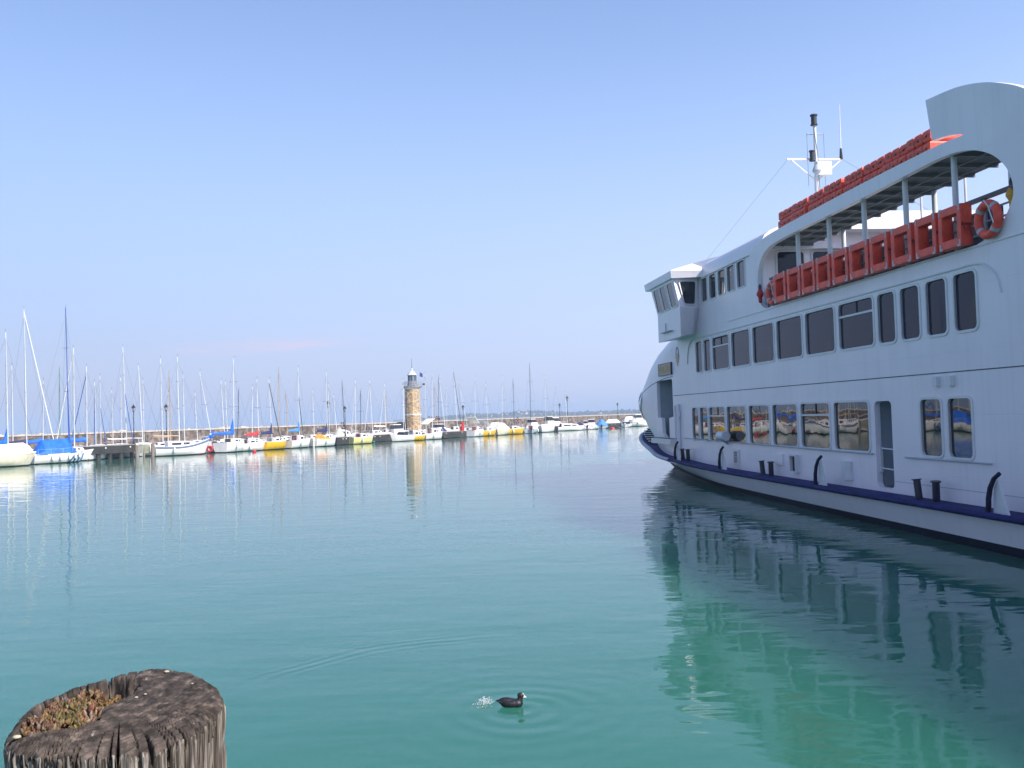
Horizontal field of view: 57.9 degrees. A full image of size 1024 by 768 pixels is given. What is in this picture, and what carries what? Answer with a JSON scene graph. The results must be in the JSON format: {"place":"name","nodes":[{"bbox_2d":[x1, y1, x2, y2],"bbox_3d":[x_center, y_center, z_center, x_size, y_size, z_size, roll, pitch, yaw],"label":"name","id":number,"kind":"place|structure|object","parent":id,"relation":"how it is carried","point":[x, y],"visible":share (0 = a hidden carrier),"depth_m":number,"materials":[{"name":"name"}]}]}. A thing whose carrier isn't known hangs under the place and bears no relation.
{"place":"outdoors","nodes":[
{"label":"outdoors","id":0,"kind":"place"},
{"bbox_2d":[0,414,1023,767],"bbox_3d":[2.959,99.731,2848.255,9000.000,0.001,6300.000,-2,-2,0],"label":"water","id":1,"kind":"structure","parent":0,"point":[612,598],"depth_m":13.34,"materials":[{"name":"teal liquid"}]},
{"bbox_2d":[0,329,35,466],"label":"sailboat","id":2,"kind":"object","parent":1,"relation":"on","point":[16,454],"visible":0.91,"depth_m":71.96,"materials":[{"name":"paint"}]},
{"bbox_2d":[0,363,35,446],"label":"sailboat","id":3,"kind":"object","parent":1,"relation":"on","point":[12,407],"visible":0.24,"depth_m":77.35,"materials":[{"name":"paint"}]},
{"bbox_2d":[6,309,53,449],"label":"sailboat","id":4,"kind":"object","parent":1,"relation":"on","point":[23,441],"visible":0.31,"depth_m":76.84,"materials":[{"name":"paint"}]},
{"bbox_2d":[24,380,56,443],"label":"sailboat","id":5,"kind":"object","parent":1,"relation":"on","point":[36,441],"visible":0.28,"depth_m":79.92,"materials":[{"name":"paint"}]},
{"bbox_2d":[30,307,83,464],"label":"sailboat","id":6,"kind":"object","parent":1,"relation":"on","point":[50,451],"visible":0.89,"depth_m":75.91,"materials":[{"name":"paint"}]},
{"bbox_2d":[41,369,80,443],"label":"sailboat","id":7,"kind":"object","parent":1,"relation":"on","point":[59,404],"visible":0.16,"depth_m":81.24,"materials":[{"name":"paint"}]},
{"bbox_2d":[55,345,95,460],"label":"sailboat","id":8,"kind":"object","parent":1,"relation":"on","point":[87,455],"visible":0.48,"depth_m":79.97,"materials":[{"name":"paint"}]},
{"bbox_2d":[70,366,107,459],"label":"sailboat","id":9,"kind":"object","parent":1,"relation":"on","point":[85,439],"visible":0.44,"depth_m":81.38,"materials":[{"name":"paint"}]},
{"bbox_2d":[76,379,115,457],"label":"sailboat","id":10,"kind":"object","parent":1,"relation":"on","point":[94,387],"visible":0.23,"depth_m":84.25,"materials":[{"name":"paint"}]},
{"bbox_2d":[81,376,120,444],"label":"sailboat","id":11,"kind":"object","parent":1,"relation":"on","point":[100,418],"visible":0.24,"depth_m":86.88,"materials":[{"name":"paint"}]},
{"bbox_2d":[75,444,135,460],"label":"pier","id":12,"kind":"structure","parent":1,"relation":"in","point":[108,450],"depth_m":81.84,"materials":[{"name":"concrete"}]},
{"bbox_2d":[3,669,226,767],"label":"mooring post","id":13,"kind":"object","parent":1,"relation":"in","point":[160,718],"visible":0.98,"depth_m":1.64,"materials":[{"name":"grey wood"}]},
{"bbox_2d":[20,687,121,736],"bbox_3d":[-0.834,0.641,1.764,0.178,0.052,0.308,-2,-2,0],"label":"stonecrop","id":14,"kind":"object","parent":13,"relation":"on","point":[82,708],"visible":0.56,"depth_m":1.77,"materials":[{"name":"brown plant"}]},
{"bbox_2d":[107,347,144,457],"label":"sailboat","id":15,"kind":"object","parent":1,"relation":"on","point":[125,455],"visible":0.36,"depth_m":85.49,"materials":[{"name":"paint"}]},
{"bbox_2d":[127,365,161,455],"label":"sailboat","id":16,"kind":"object","parent":1,"relation":"on","point":[146,454],"visible":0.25,"depth_m":87.85,"materials":[{"name":"paint"}]},
{"bbox_2d":[144,356,181,455],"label":"sailboat","id":17,"kind":"object","parent":1,"relation":"on","point":[160,444],"visible":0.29,"depth_m":88.62,"materials":[{"name":"paint"}]},
{"bbox_2d":[165,370,187,440],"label":"sailboat","id":18,"kind":"object","parent":1,"relation":"on","point":[169,407],"visible":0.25,"depth_m":90.63,"materials":[{"name":"paint"}]},
{"bbox_2d":[153,354,209,456],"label":"sailboat","id":19,"kind":"object","parent":1,"relation":"on","point":[176,448],"visible":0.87,"depth_m":86.49,"materials":[{"name":"white paint"}]},
{"bbox_2d":[199,369,230,452],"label":"sailboat","id":20,"kind":"object","parent":1,"relation":"on","point":[211,443],"visible":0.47,"depth_m":92.20,"materials":[{"name":"paint"}]},
{"bbox_2d":[210,356,243,452],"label":"sailboat","id":21,"kind":"object","parent":1,"relation":"on","point":[233,444],"visible":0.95,"depth_m":91.61,"materials":[{"name":"paint"}]},
{"bbox_2d":[237,379,265,450],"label":"sailboat","id":22,"kind":"object","parent":1,"relation":"on","point":[252,445],"visible":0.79,"depth_m":94.08,"materials":[{"name":"paint"}]},
{"bbox_2d":[238,384,264,441],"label":"sailboat","id":23,"kind":"object","parent":1,"relation":"on","point":[252,419],"visible":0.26,"depth_m":100.21,"materials":[{"name":"paint"}]},
{"bbox_2d":[256,383,286,449],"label":"sailboat","id":24,"kind":"object","parent":1,"relation":"on","point":[275,443],"visible":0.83,"depth_m":96.42,"materials":[{"name":"paint"}]},
{"bbox_2d":[264,369,292,440],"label":"sailboat","id":25,"kind":"object","parent":1,"relation":"on","point":[286,438],"visible":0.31,"depth_m":100.94,"materials":[{"name":"paint"}]},
{"bbox_2d":[284,373,310,448],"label":"sailboat","id":26,"kind":"object","parent":1,"relation":"on","point":[299,441],"visible":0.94,"depth_m":99.61,"materials":[{"name":"paint"}]},
{"bbox_2d":[308,370,335,446],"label":"sailboat","id":27,"kind":"object","parent":1,"relation":"on","point":[320,440],"visible":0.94,"depth_m":102.37,"materials":[{"name":"paint"}]},
{"bbox_2d":[334,437,348,444],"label":"pier","id":28,"kind":"structure","parent":1,"relation":"on","point":[341,440],"depth_m":106.83,"materials":[{"name":"concrete"}]},
{"bbox_2d":[329,387,355,436],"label":"sailboat","id":29,"kind":"object","parent":1,"relation":"on","point":[339,432],"visible":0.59,"depth_m":110.46,"materials":[{"name":"paint"}]},
{"bbox_2d":[349,378,368,434],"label":"sailboat","id":30,"kind":"object","parent":1,"relation":"on","point":[355,386],"visible":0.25,"depth_m":114.62,"materials":[{"name":"paint"}]},
{"bbox_2d":[347,390,372,443],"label":"sailboat","id":31,"kind":"object","parent":1,"relation":"on","point":[362,438],"visible":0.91,"depth_m":108.66,"materials":[{"name":"paint"}]},
{"bbox_2d":[362,380,388,434],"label":"sailboat","id":32,"kind":"object","parent":1,"relation":"on","point":[372,432],"visible":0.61,"depth_m":118.97,"materials":[{"name":"paint"}]},
{"bbox_2d":[369,434,394,441],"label":"pier","id":33,"kind":"structure","parent":1,"relation":"on","point":[381,437],"depth_m":116.56,"materials":[{"name":"concrete"}]},
{"bbox_2d":[387,385,410,434],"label":"sailboat","id":34,"kind":"object","parent":1,"relation":"on","point":[395,429],"visible":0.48,"depth_m":121.10,"materials":[{"name":"paint"}]},
{"bbox_2d":[390,432,414,441],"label":"motor boat","id":35,"kind":"object","parent":1,"relation":"on","point":[401,436],"visible":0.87,"depth_m":114.86,"materials":[{"name":"paint"}]},
{"bbox_2d":[404,389,425,440],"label":"sailboat","id":36,"kind":"object","parent":1,"relation":"on","point":[418,435],"visible":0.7,"depth_m":117.34,"materials":[{"name":"paint"}]},
{"bbox_2d":[420,376,442,439],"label":"sailboat","id":37,"kind":"object","parent":1,"relation":"on","point":[432,433],"visible":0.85,"depth_m":120.24,"materials":[{"name":"paint"}]},
{"bbox_2d":[442,431,466,437],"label":"pier","id":38,"kind":"structure","parent":1,"relation":"on","point":[448,434],"depth_m":126.38,"materials":[{"name":"concrete"}]},
{"bbox_2d":[446,370,466,430],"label":"sailboat","id":39,"kind":"object","parent":1,"relation":"on","point":[454,428],"visible":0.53,"depth_m":132.29,"materials":[{"name":"paint"}]},
{"bbox_2d":[466,382,483,436],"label":"sailboat","id":40,"kind":"object","parent":1,"relation":"on","point":[477,431],"visible":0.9,"depth_m":129.31,"materials":[{"name":"paint"}]},
{"bbox_2d":[478,382,495,435],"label":"sailboat","id":41,"kind":"object","parent":1,"relation":"on","point":[489,431],"visible":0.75,"depth_m":131.80,"materials":[{"name":"paint"}]},
{"bbox_2d":[494,380,509,434],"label":"sailboat","id":42,"kind":"object","parent":1,"relation":"on","point":[502,428],"visible":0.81,"depth_m":134.85,"materials":[{"name":"paint"}]},
{"bbox_2d":[496,692,525,707],"bbox_3d":[-0.006,3.049,8.917,0.297,0.149,0.112,-2,-2,4],"label":"coot","id":43,"kind":"object","parent":1,"relation":"on","point":[509,702],"visible":1,"depth_m":8.88,"materials":[{"name":"black"}]},
{"bbox_2d":[505,378,523,433],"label":"sailboat","id":44,"kind":"object","parent":1,"relation":"on","point":[514,429],"visible":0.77,"depth_m":138.15,"materials":[{"name":"paint"}]},
{"bbox_2d":[523,362,538,433],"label":"sailboat","id":45,"kind":"object","parent":1,"relation":"on","point":[531,428],"visible":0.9,"depth_m":142.71,"materials":[{"name":"paint"}]},
{"bbox_2d":[539,379,554,431],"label":"sailboat","id":46,"kind":"object","parent":1,"relation":"on","point":[546,427],"visible":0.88,"depth_m":146.59,"materials":[{"name":"paint"}]},
{"bbox_2d":[544,416,558,425],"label":"motor boat","id":47,"kind":"object","parent":1,"relation":"on","point":[547,419],"visible":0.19,"depth_m":156.64,"materials":[{"name":"paint"}]},
{"bbox_2d":[557,396,583,430],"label":"sailboat","id":48,"kind":"object","parent":1,"relation":"on","point":[568,427],"visible":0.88,"depth_m":153.32,"materials":[{"name":"paint"}]},
{"bbox_2d":[595,419,607,428],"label":"motor boat","id":49,"kind":"object","parent":1,"relation":"on","point":[601,423],"visible":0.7,"depth_m":162.74,"materials":[{"name":"fabric"}]},
{"bbox_2d":[629,412,646,425],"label":"motor boat","id":50,"kind":"object","parent":1,"relation":"on","point":[637,420],"visible":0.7,"depth_m":178.51,"materials":[{"name":"paint"}]},
{"bbox_2d":[638,82,1023,558],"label":"ferry","id":51,"kind":"object","parent":1,"relation":"on","point":[893,398],"visible":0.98,"depth_m":22.09,"materials":[{"name":"grey paint"}]},
{"bbox_2d":[660,379,673,437],"bbox_3d":[7.021,1.043,39.667,0.660,2.800,2.800,-1,-2,-7],"label":"bow doorway","id":52,"kind":"structure","parent":51,"relation":"in","point":[666,392],"depth_m":40.88,"materials":[{"name":"grey paint"}]},
{"bbox_2d":[692,407,699,440],"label":"window","id":53,"kind":"structure","parent":51,"relation":"in","point":[695,411],"depth_m":35.56,"materials":[{"name":"glass"}]},
{"bbox_2d":[695,340,702,373],"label":"window","id":54,"kind":"structure","parent":51,"relation":"in","point":[699,350],"depth_m":34.98,"materials":[{"name":"grey glass"}]},
{"bbox_2d":[699,406,708,440],"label":"window","id":55,"kind":"structure","parent":51,"relation":"in","point":[704,411],"depth_m":34.57,"materials":[{"name":"glass"}]},
{"bbox_2d":[700,276,707,302],"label":"window","id":56,"kind":"structure","parent":51,"relation":"in","point":[704,282],"depth_m":34.18,"materials":[{"name":"grey glass"}]},
{"bbox_2d":[703,338,711,372],"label":"window","id":57,"kind":"structure","parent":51,"relation":"in","point":[707,343],"depth_m":34.03,"materials":[{"name":"grey glass"}]},
{"bbox_2d":[708,272,716,299],"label":"window","id":58,"kind":"structure","parent":51,"relation":"in","point":[712,278],"depth_m":33.27,"materials":[{"name":"grey glass"}]},
{"bbox_2d":[708,405,725,442],"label":"window","id":59,"kind":"structure","parent":51,"relation":"in","point":[717,422],"depth_m":33.24,"materials":[{"name":"glass"}]},
{"bbox_2d":[711,333,729,370],"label":"window","id":60,"kind":"structure","parent":51,"relation":"in","point":[721,348],"depth_m":32.55,"materials":[{"name":"grey glass"}]},
{"bbox_2d":[717,268,725,295],"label":"window","id":61,"kind":"structure","parent":51,"relation":"in","point":[721,278],"depth_m":32.33,"materials":[{"name":"grey glass"}]},
{"bbox_2d":[726,263,734,292],"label":"window","id":62,"kind":"structure","parent":51,"relation":"in","point":[731,270],"depth_m":31.39,"materials":[{"name":"grey glass"}]},
{"bbox_2d":[726,405,746,443],"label":"window","id":63,"kind":"structure","parent":51,"relation":"in","point":[736,415],"depth_m":31.16,"materials":[{"name":"glass"}]},
{"bbox_2d":[730,328,750,367],"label":"window","id":64,"kind":"structure","parent":51,"relation":"in","point":[741,351],"depth_m":30.64,"materials":[{"name":"grey glass"}]},
{"bbox_2d":[736,259,745,288],"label":"window","id":65,"kind":"structure","parent":51,"relation":"in","point":[741,265],"depth_m":30.45,"materials":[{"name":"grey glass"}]},
{"bbox_2d":[748,404,770,445],"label":"window","id":66,"kind":"structure","parent":51,"relation":"in","point":[760,425],"depth_m":29.18,"materials":[{"name":"glass"}]},
{"bbox_2d":[751,321,774,364],"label":"window","id":67,"kind":"structure","parent":51,"relation":"in","point":[763,343],"depth_m":28.71,"materials":[{"name":"grey glass"}]},
{"bbox_2d":[766,280,775,304],"bbox_3d":[7.737,-2.715,27.550,0.211,0.750,0.750,-1,-2,-7],"label":"lifebuoy","id":68,"kind":"object","parent":51,"relation":"attached to","point":[769,293],"visible":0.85,"depth_m":27.66,"materials":[{"name":"orange plastic"}]},
{"bbox_2d":[773,271,792,302],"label":"life float","id":69,"kind":"object","parent":51,"relation":"attached to","point":[780,286],"visible":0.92,"depth_m":26.92,"materials":[{"name":"red plastic"}]},
{"bbox_2d":[778,215,790,228],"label":"rescue float","id":70,"kind":"object","parent":51,"relation":"on","point":[784,221],"visible":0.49,"depth_m":27.27,"materials":[{"name":"red plastic"}]},
{"bbox_2d":[779,206,792,220],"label":"rescue float","id":71,"kind":"object","parent":70,"relation":"on","point":[785,213],"visible":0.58,"depth_m":27.26,"materials":[{"name":"red plastic"}]},
{"bbox_2d":[771,402,798,446],"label":"window","id":72,"kind":"structure","parent":51,"relation":"in","point":[785,416],"depth_m":27.21,"materials":[{"name":"glass"}]},
{"bbox_2d":[775,314,803,360],"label":"window","id":73,"kind":"structure","parent":51,"relation":"in","point":[790,330],"depth_m":26.75,"materials":[{"name":"grey glass"}]},
{"bbox_2d":[786,265,807,298],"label":"life float","id":74,"kind":"object","parent":51,"relation":"attached to","point":[794,291],"visible":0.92,"depth_m":25.98,"materials":[{"name":"red plastic"}]},
{"bbox_2d":[791,206,807,221],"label":"rescue float","id":75,"kind":"object","parent":51,"relation":"on","point":[799,213],"visible":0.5,"depth_m":26.14,"materials":[{"name":"red plastic"}]},
{"bbox_2d":[792,197,808,212],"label":"rescue float","id":76,"kind":"object","parent":75,"relation":"on","point":[799,205],"visible":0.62,"depth_m":26.20,"materials":[{"name":"red plastic"}]},
{"bbox_2d":[801,260,821,294],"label":"life float","id":77,"kind":"object","parent":51,"relation":"attached to","point":[808,273],"visible":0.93,"depth_m":25.07,"materials":[{"name":"red plastic"}]},
{"bbox_2d":[808,198,823,211],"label":"rescue float","id":78,"kind":"object","parent":51,"relation":"on","point":[816,204],"visible":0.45,"depth_m":25.14,"materials":[{"name":"red plastic"}]},
{"bbox_2d":[808,188,824,204],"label":"rescue float","id":79,"kind":"object","parent":78,"relation":"on","point":[815,196],"visible":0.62,"depth_m":25.16,"materials":[{"name":"red plastic"}]},
{"bbox_2d":[800,401,831,449],"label":"window","id":80,"kind":"structure","parent":51,"relation":"in","point":[816,416],"depth_m":25.18,"materials":[{"name":"glass"}]},
{"bbox_2d":[804,305,835,356],"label":"window","id":81,"kind":"structure","parent":51,"relation":"in","point":[820,325],"depth_m":24.78,"materials":[{"name":"grey glass"}]},
{"bbox_2d":[815,254,837,289],"bbox_3d":[8.177,-2.904,24.006,0.257,0.842,0.866,-1,-2,-7],"label":"life float","id":82,"kind":"object","parent":51,"relation":"attached to","point":[823,267],"visible":0.82,"depth_m":24.14,"materials":[{"name":"red plastic"}]},
{"bbox_2d":[824,188,842,202],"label":"rescue float","id":83,"kind":"object","parent":51,"relation":"on","point":[831,196],"visible":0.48,"depth_m":24.10,"materials":[{"name":"red plastic"}]},
{"bbox_2d":[824,178,844,195],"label":"rescue float","id":84,"kind":"object","parent":83,"relation":"on","point":[838,184],"visible":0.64,"depth_m":24.07,"materials":[{"name":"red plastic"}]},
{"bbox_2d":[831,247,853,284],"bbox_3d":[8.285,-2.938,23.077,0.256,0.842,0.920,-1,-2,-7],"label":"life float","id":85,"kind":"object","parent":51,"relation":"attached to","point":[839,277],"visible":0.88,"depth_m":23.24,"materials":[{"name":"red plastic"}]},
{"bbox_2d":[833,399,870,452],"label":"window","id":86,"kind":"structure","parent":51,"relation":"in","point":[851,418],"depth_m":23.15,"materials":[{"name":"glass"}]},
{"bbox_2d":[843,177,862,192],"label":"rescue float","id":87,"kind":"object","parent":51,"relation":"on","point":[852,185],"visible":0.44,"depth_m":23.09,"materials":[{"name":"red plastic"}]},
{"bbox_2d":[844,167,864,185],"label":"rescue float","id":88,"kind":"object","parent":87,"relation":"on","point":[852,177],"visible":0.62,"depth_m":23.08,"materials":[{"name":"red plastic"}]},
{"bbox_2d":[837,295,875,351],"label":"window","id":89,"kind":"structure","parent":51,"relation":"in","point":[857,318],"depth_m":22.78,"materials":[{"name":"grey glass"}]},
{"bbox_2d":[848,239,876,279],"bbox_3d":[8.396,-2.974,22.124,0.257,0.842,1.006,-1,-2,-7],"label":"life float","id":90,"kind":"object","parent":51,"relation":"attached to","point":[856,271],"visible":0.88,"depth_m":22.27,"materials":[{"name":"red plastic"}]},
{"bbox_2d":[863,168,881,182],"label":"rescue float","id":91,"kind":"object","parent":51,"relation":"on","point":[872,175],"visible":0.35,"depth_m":22.17,"materials":[{"name":"red plastic"}]},
{"bbox_2d":[863,155,884,175],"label":"rescue float","id":92,"kind":"object","parent":91,"relation":"on","point":[875,165],"visible":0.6,"depth_m":22.12,"materials":[{"name":"red plastic"}]},
{"bbox_2d":[869,231,897,272],"bbox_3d":[8.505,-3.009,21.187,0.256,0.842,0.866,-1,-2,-7],"label":"life float","id":93,"kind":"object","parent":51,"relation":"attached to","point":[878,264],"visible":0.81,"depth_m":21.24,"materials":[{"name":"red plastic"}]},
{"bbox_2d":[876,289,896,344],"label":"window","id":94,"kind":"structure","parent":51,"relation":"in","point":[887,302],"depth_m":21.37,"materials":[{"name":"grey glass"}]},
{"bbox_2d":[879,401,894,486],"bbox_3d":[9.233,1.344,21.628,0.990,2.160,1.100,-1,-2,-7],"label":"doorway","id":95,"kind":"structure","parent":51,"relation":"in","point":[886,461],"depth_m":22.06,"materials":[{"name":"grey paint"}]},
{"bbox_2d":[882,154,906,172],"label":"rescue float","id":96,"kind":"object","parent":51,"relation":"on","point":[894,163],"visible":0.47,"depth_m":21.09,"materials":[{"name":"red plastic"}]},
{"bbox_2d":[884,144,908,163],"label":"rescue float","id":97,"kind":"object","parent":96,"relation":"on","point":[896,153],"visible":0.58,"depth_m":21.16,"materials":[{"name":"red plastic"}]},
{"bbox_2d":[890,222,921,266],"bbox_3d":[8.617,-3.045,20.229,0.256,0.842,0.898,-1,-2,-7],"label":"life float","id":98,"kind":"object","parent":51,"relation":"attached to","point":[899,257],"visible":0.82,"depth_m":20.26,"materials":[{"name":"red plastic"}]},
{"bbox_2d":[898,283,921,341],"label":"window","id":99,"kind":"structure","parent":51,"relation":"in","point":[911,298],"depth_m":20.37,"materials":[{"name":"grey glass"}]},
{"bbox_2d":[907,141,945,159],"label":"rescue float","id":100,"kind":"object","parent":51,"relation":"on","point":[922,149],"visible":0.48,"depth_m":19.92,"materials":[{"name":"red plastic"}]},
{"bbox_2d":[906,129,961,151],"bbox_3d":[9.173,-5.310,20.174,0.758,0.262,0.960,-1,-2,-6],"label":"rescue float","id":101,"kind":"object","parent":100,"relation":"on","point":[919,140],"visible":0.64,"depth_m":20.02,"materials":[{"name":"red plastic"}]},
{"bbox_2d":[914,213,945,258],"bbox_3d":[8.726,-3.080,19.291,0.256,0.842,0.845,-1,-2,-7],"label":"life float","id":102,"kind":"object","parent":51,"relation":"attached to","point":[923,250],"visible":0.84,"depth_m":19.39,"materials":[{"name":"red plastic"}]},
{"bbox_2d":[918,396,944,458],"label":"window","id":103,"kind":"structure","parent":51,"relation":"in","point":[932,424],"depth_m":19.67,"materials":[{"name":"glass"}]},
{"bbox_2d":[924,276,948,337],"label":"window","id":104,"kind":"structure","parent":51,"relation":"in","point":[937,293],"depth_m":19.37,"materials":[{"name":"grey glass"}]},
{"bbox_2d":[937,203,972,251],"bbox_3d":[8.826,-3.113,18.433,0.256,0.842,0.834,-1,-2,-7],"label":"life float","id":105,"kind":"object","parent":51,"relation":"attached to","point":[962,213],"visible":1,"depth_m":18.23,"materials":[{"name":"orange plastic"}]},
{"bbox_2d":[946,395,974,460],"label":"window","id":106,"kind":"structure","parent":51,"relation":"in","point":[962,433],"depth_m":18.64,"materials":[{"name":"glass"}]},
{"bbox_2d":[951,268,978,333],"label":"window","id":107,"kind":"structure","parent":51,"relation":"in","point":[967,303],"depth_m":18.37,"materials":[{"name":"grey glass"}]},
{"bbox_2d":[974,199,1002,239],"bbox_3d":[8.939,-3.096,17.408,0.211,0.750,0.750,-1,-2,-7],"label":"lifebuoy","id":108,"kind":"object","parent":51,"relation":"attached to","point":[994,206],"visible":1,"depth_m":17.28,"materials":[{"name":"orange plastic"}]},
{"bbox_2d":[1005,178,1012,206],"bbox_3d":[9.209,-3.512,17.042,0.220,0.590,0.220,-1,-2,-7],"label":"buoy light","id":109,"kind":"object","parent":51,"relation":"hanging from","point":[1009,194],"visible":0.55,"depth_m":17.01,"materials":[{"name":"yellow plastic"}]},
{"bbox_2d":[0,0,1023,430],"label":"sky","id":110,"kind":"structure","parent":0,"point":[482,191],"materials":[{"name":"blue"}]},
{"bbox_2d":[393,412,640,420],"bbox_3d":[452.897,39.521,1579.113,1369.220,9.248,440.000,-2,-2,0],"label":"shore hills","id":111,"kind":"structure","parent":0,"point":[529,416],"depth_m":1368.88,"materials":[{"name":"grey"}]},
{"bbox_2d":[421,408,640,418],"bbox_3d":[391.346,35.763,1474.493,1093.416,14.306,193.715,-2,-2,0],"label":"wood","id":112,"kind":"object","parent":111,"relation":"on","point":[514,413],"visible":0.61,"depth_m":1429.60,"materials":[{"name":"wood"}]},
{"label":"quay","id":113,"kind":"object","parent":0,"visible":0},
{"bbox_2d":[0,414,644,448],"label":"breakwater wall","id":114,"kind":"structure","parent":113,"relation":"on","point":[191,434],"depth_m":109.78,"materials":[{"name":"stone"}]},
{"bbox_2d":[403,358,424,430],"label":"lighthouse","id":115,"kind":"object","parent":113,"relation":"on","point":[411,384],"visible":0.99,"depth_m":130.63,"materials":[{"name":"stone"}]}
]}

